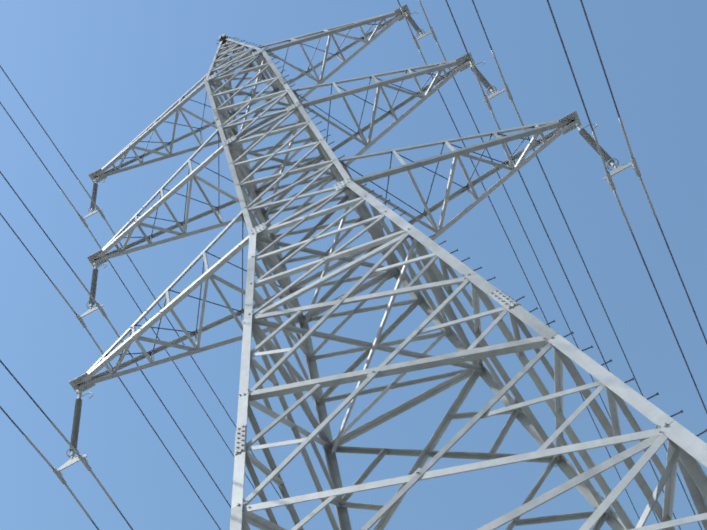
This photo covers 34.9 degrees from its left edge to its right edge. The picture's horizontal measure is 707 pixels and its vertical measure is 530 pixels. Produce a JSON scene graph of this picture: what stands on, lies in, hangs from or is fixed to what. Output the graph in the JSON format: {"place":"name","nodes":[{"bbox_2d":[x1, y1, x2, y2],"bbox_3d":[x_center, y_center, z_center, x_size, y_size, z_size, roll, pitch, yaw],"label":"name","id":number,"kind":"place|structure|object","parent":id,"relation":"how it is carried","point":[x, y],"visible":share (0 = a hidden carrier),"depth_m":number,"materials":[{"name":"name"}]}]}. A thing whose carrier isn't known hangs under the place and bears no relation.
{"place":"outdoors","nodes":[
{"label":"outdoors","id":0,"kind":"place"},
{"bbox_2d":[0,0,706,529],"label":"sky","id":1,"kind":"structure","parent":0,"point":[94,74],"materials":[{"name":"blue"}]},
{"bbox_3d":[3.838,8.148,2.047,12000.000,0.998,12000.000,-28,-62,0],"label":"ground","id":2,"kind":"structure","parent":0,"visible":0},
{"bbox_2d":[24,0,706,529],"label":"transmission tower","id":3,"kind":"structure","parent":2,"relation":"on","point":[686,450],"depth_m":17.39,"materials":[{"name":"metal"}]},
{"bbox_2d":[0,0,706,529],"bbox_3d":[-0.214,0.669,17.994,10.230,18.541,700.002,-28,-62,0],"label":"conductors","id":4,"kind":"object","parent":3,"relation":"attached to","point":[500,222],"visible":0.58,"depth_m":22.98,"materials":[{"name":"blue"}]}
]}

